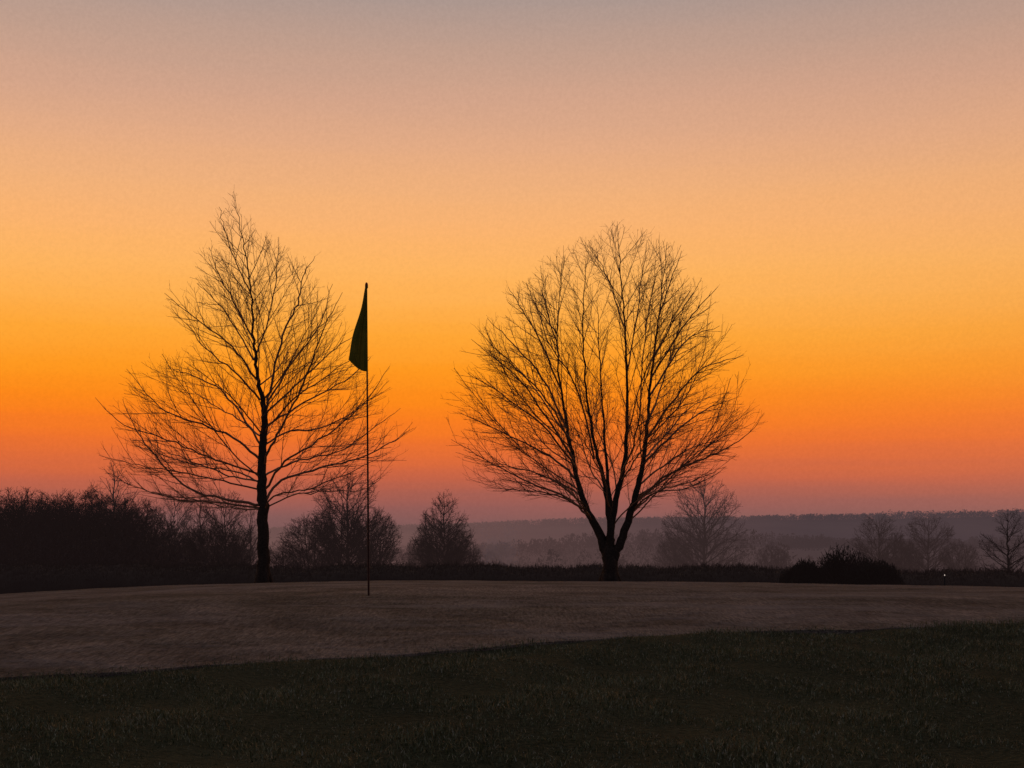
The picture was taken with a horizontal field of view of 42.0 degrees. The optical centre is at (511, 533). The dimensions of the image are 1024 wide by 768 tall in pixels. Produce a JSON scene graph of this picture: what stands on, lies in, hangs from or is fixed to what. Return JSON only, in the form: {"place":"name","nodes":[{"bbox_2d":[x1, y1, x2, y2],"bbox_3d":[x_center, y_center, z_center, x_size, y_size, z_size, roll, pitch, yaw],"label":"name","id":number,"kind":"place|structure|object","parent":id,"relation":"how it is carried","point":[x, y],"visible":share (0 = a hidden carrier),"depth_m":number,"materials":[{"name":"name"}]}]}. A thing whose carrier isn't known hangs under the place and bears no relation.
{"place":"outdoors","nodes":[
{"label":"outdoors","id":0,"kind":"place"},
{"bbox_2d":[0,516,1023,767],"bbox_3d":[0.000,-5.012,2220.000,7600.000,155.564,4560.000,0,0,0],"label":"ground","id":1,"kind":"structure","parent":0,"point":[184,752],"depth_m":4.66,"materials":[{"name":"plant"}]},
{"bbox_2d":[0,494,30,560],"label":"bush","id":2,"kind":"object","parent":1,"relation":"on","point":[3,538],"visible":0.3,"depth_m":66.47,"materials":[{"name":"black plant"}]},
{"bbox_2d":[0,486,65,563],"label":"bush","id":3,"kind":"object","parent":1,"relation":"on","point":[13,517],"visible":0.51,"depth_m":66.16,"materials":[{"name":"black plant"}]},
{"bbox_2d":[0,487,83,560],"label":"bush","id":4,"kind":"object","parent":1,"relation":"on","point":[47,501],"visible":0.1,"depth_m":69.56,"materials":[{"name":"black plant"}]},
{"bbox_2d":[7,488,90,559],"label":"bush","id":5,"kind":"object","parent":1,"relation":"on","point":[48,504],"visible":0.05,"depth_m":71.76,"materials":[{"name":"black plant"}]},
{"bbox_2d":[27,489,123,564],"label":"bush","id":6,"kind":"object","parent":1,"relation":"on","point":[56,516],"visible":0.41,"depth_m":66.80,"materials":[{"name":"black plant"}]},
{"bbox_2d":[59,484,149,563],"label":"bush","id":7,"kind":"object","parent":1,"relation":"on","point":[108,502],"visible":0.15,"depth_m":72.01,"materials":[{"name":"black plant"}]},
{"bbox_2d":[89,460,142,536],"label":"bare tree","id":8,"kind":"object","parent":1,"relation":"on","point":[121,477],"visible":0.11,"depth_m":85.04,"materials":[{"name":"brown plant"}]},
{"bbox_2d":[105,504,149,562],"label":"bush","id":9,"kind":"object","parent":1,"relation":"on","point":[122,522],"visible":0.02,"depth_m":74.24,"materials":[{"name":"black plant"}]},
{"bbox_2d":[96,491,163,545],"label":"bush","id":10,"kind":"object","parent":1,"relation":"on","point":[130,505],"visible":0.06,"depth_m":81.78,"materials":[{"name":"black plant"}]},
{"bbox_2d":[98,497,185,566],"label":"bare tree","id":11,"kind":"object","parent":1,"relation":"on","point":[139,523],"visible":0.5,"depth_m":65.44,"materials":[{"name":"black plant"}]},
{"bbox_2d":[120,510,176,561],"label":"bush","id":12,"kind":"object","parent":1,"relation":"on","point":[153,531],"visible":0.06,"depth_m":75.48,"materials":[{"name":"black plant"}]},
{"bbox_2d":[0,504,336,568],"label":"wood undergrowth","id":13,"kind":"object","parent":1,"relation":"on","point":[67,558],"visible":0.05,"depth_m":60.80,"materials":[{"name":"black plant"}]},
{"bbox_2d":[147,488,206,558],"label":"bush","id":14,"kind":"object","parent":1,"relation":"on","point":[181,523],"visible":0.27,"depth_m":83.80,"materials":[{"name":"brown plant"}]},
{"bbox_2d":[169,531,209,563],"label":"bare tree","id":15,"kind":"object","parent":1,"relation":"on","point":[191,549],"visible":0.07,"depth_m":79.23,"materials":[{"name":"brown plant"}]},
{"bbox_2d":[176,493,223,561],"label":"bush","id":16,"kind":"object","parent":1,"relation":"on","point":[199,515],"visible":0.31,"depth_m":83.94,"materials":[{"name":"brown plant"}]},
{"bbox_2d":[172,518,245,566],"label":"bare tree","id":17,"kind":"object","parent":1,"relation":"on","point":[209,542],"visible":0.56,"depth_m":68.93,"materials":[{"name":"black plant"}]},
{"bbox_2d":[194,488,256,564],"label":"bush","id":18,"kind":"object","parent":1,"relation":"on","point":[250,534],"visible":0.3,"depth_m":85.73,"materials":[{"name":"brown plant"}]},
{"bbox_2d":[211,527,257,565],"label":"bare tree","id":19,"kind":"object","parent":1,"relation":"on","point":[246,545],"visible":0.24,"depth_m":76.04,"materials":[{"name":"brown plant"}]},
{"bbox_2d":[234,505,270,565],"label":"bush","id":20,"kind":"object","parent":1,"relation":"on","point":[253,514],"visible":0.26,"depth_m":87.95,"materials":[{"name":"brown plant"}]},
{"bbox_2d":[98,191,416,582],"bbox_3d":[-6.418,-3.747,34.416,7.865,10.295,6.688,0,0,0],"label":"bare tree","id":21,"kind":"object","parent":1,"relation":"on","point":[263,574],"visible":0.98,"depth_m":33.89,"materials":[{"name":"black plant"}]},
{"bbox_2d":[269,540,305,570],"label":"bare tree","id":22,"kind":"object","parent":1,"relation":"on","point":[281,551],"visible":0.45,"depth_m":78.42,"materials":[{"name":"brown plant"}]},
{"bbox_2d":[273,509,349,568],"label":"bare tree","id":23,"kind":"object","parent":1,"relation":"on","point":[309,544],"visible":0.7,"depth_m":87.64,"materials":[{"name":"brown plant"}]},
{"bbox_2d":[301,499,373,567],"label":"bush","id":24,"kind":"object","parent":1,"relation":"on","point":[353,547],"visible":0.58,"depth_m":89.48,"materials":[{"name":"brown plant"}]},
{"bbox_2d":[302,467,392,565],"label":"bare tree","id":25,"kind":"object","parent":1,"relation":"on","point":[371,541],"visible":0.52,"depth_m":91.81,"materials":[{"name":"brown plant"}]},
{"bbox_2d":[349,506,407,565],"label":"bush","id":26,"kind":"object","parent":1,"relation":"on","point":[388,555],"visible":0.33,"depth_m":95.46,"materials":[{"name":"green plant"}]},
{"bbox_2d":[403,533,429,566],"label":"bare tree","id":27,"kind":"object","parent":1,"relation":"on","point":[409,559],"visible":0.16,"depth_m":103.78,"materials":[{"name":"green plant"}]},
{"bbox_2d":[409,514,473,567],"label":"bush","id":28,"kind":"object","parent":1,"relation":"on","point":[436,550],"visible":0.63,"depth_m":97.44,"materials":[{"name":"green plant"}]},
{"bbox_2d":[406,490,482,566],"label":"bare tree","id":29,"kind":"object","parent":1,"relation":"on","point":[425,517],"visible":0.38,"depth_m":99.54,"materials":[{"name":"brown plant"}]},
{"bbox_2d":[453,538,484,564],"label":"bare tree","id":30,"kind":"object","parent":1,"relation":"on","point":[480,556],"visible":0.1,"depth_m":104.86,"materials":[{"name":"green plant"}]},
{"bbox_2d":[0,557,1023,593],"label":"hedge scrub","id":31,"kind":"object","parent":1,"relation":"on","point":[25,577],"visible":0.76,"depth_m":50.97,"materials":[{"name":"black plant"}]},
{"bbox_2d":[150,508,1023,536],"bbox_3d":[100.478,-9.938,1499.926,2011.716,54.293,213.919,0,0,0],"label":"ridge woodland","id":32,"kind":"object","parent":1,"relation":"on","point":[810,517],"visible":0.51,"depth_m":1455.50,"materials":[{"name":"grey plant"}]},
{"bbox_2d":[441,219,764,580],"bbox_3d":[2.254,-3.294,34.037,8.107,9.365,7.299,0,0,0],"label":"bare tree","id":33,"kind":"object","parent":1,"relation":"on","point":[609,549],"visible":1,"depth_m":33.77,"materials":[{"name":"black plant"}]},
{"bbox_2d":[183,528,1023,562],"bbox_3d":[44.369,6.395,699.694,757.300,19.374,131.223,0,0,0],"label":"plateau woodland","id":34,"kind":"object","parent":1,"relation":"on","point":[802,543],"visible":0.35,"depth_m":673.17,"materials":[{"name":"grey plant"}]},
{"bbox_2d":[214,529,1023,571],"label":"valley woodland","id":35,"kind":"object","parent":1,"relation":"on","point":[624,562],"visible":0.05,"depth_m":265.17,"materials":[{"name":"brown plant"}]},
{"bbox_2d":[651,535,696,568],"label":"bare tree","id":36,"kind":"object","parent":1,"relation":"on","point":[666,564],"visible":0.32,"depth_m":149.74,"materials":[{"name":"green plant"}]},
{"bbox_2d":[658,475,750,567],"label":"bare tree","id":37,"kind":"object","parent":1,"relation":"on","point":[703,534],"visible":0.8,"depth_m":125.63,"materials":[{"name":"grey plant"}]},
{"bbox_2d":[755,542,793,569],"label":"bare tree","id":38,"kind":"object","parent":1,"relation":"on","point":[776,561],"visible":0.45,"depth_m":149.72,"materials":[{"name":"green plant"}]},
{"bbox_2d":[778,557,821,583],"bbox_3d":[10.436,1.532,48.004,1.643,1.386,1.419,0,0,40],"label":"bush","id":39,"kind":"object","parent":1,"relation":"on","point":[803,566],"visible":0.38,"depth_m":47.79,"materials":[{"name":"black plant"}]},
{"bbox_2d":[786,545,888,584],"bbox_3d":[11.768,1.262,47.987,4.027,1.961,2.473,0,0,0],"label":"bush","id":40,"kind":"object","parent":1,"relation":"on","point":[842,570],"visible":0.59,"depth_m":47.51,"materials":[{"name":"black plant"}]},
{"bbox_2d":[845,514,912,571],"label":"bare tree","id":41,"kind":"object","parent":1,"relation":"on","point":[882,540],"visible":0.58,"depth_m":103.72,"materials":[{"name":"brown plant"}]},
{"bbox_2d":[855,559,904,584],"bbox_3d":[13.204,1.570,47.953,2.189,1.378,1.597,0,0,0],"label":"bush","id":42,"kind":"object","parent":1,"relation":"on","point":[892,576],"visible":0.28,"depth_m":47.70,"materials":[{"name":"black plant"}]},
{"bbox_2d":[875,533,926,570],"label":"bare tree","id":43,"kind":"object","parent":1,"relation":"on","point":[901,552],"visible":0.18,"depth_m":109.82,"materials":[{"name":"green plant"}]},
{"bbox_2d":[895,517,962,571],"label":"bare tree","id":44,"kind":"object","parent":1,"relation":"on","point":[927,557],"visible":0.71,"depth_m":105.73,"materials":[{"name":"brown plant"}]},
{"bbox_2d":[941,539,982,570],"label":"bare tree","id":45,"kind":"object","parent":1,"relation":"on","point":[966,563],"visible":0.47,"depth_m":111.49,"materials":[{"name":"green plant"}]},
{"bbox_2d":[977,507,1023,571],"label":"bare tree","id":46,"kind":"object","parent":1,"relation":"on","point":[1008,563],"visible":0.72,"depth_m":61.91,"materials":[{"name":"brown plant"}]},
{"bbox_2d":[0,580,1023,679],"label":"putting green","id":47,"kind":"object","parent":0,"point":[167,627],"visible":1,"depth_m":7.71,"materials":[{"name":"plant"}]},
{"bbox_2d":[349,282,369,595],"bbox_3d":[-1.049,-0.598,9.145,0.135,2.252,0.074,0,0,0],"label":"golf flagstick","id":48,"kind":"object","parent":47,"relation":"in","point":[358,356],"visible":1,"depth_m":9.15,"materials":[{"name":"paint"}]},
{"bbox_2d":[0,0,1023,532],"label":"sky","id":49,"kind":"structure","parent":0,"point":[848,175],"materials":[{"name":"orange"}]}
]}

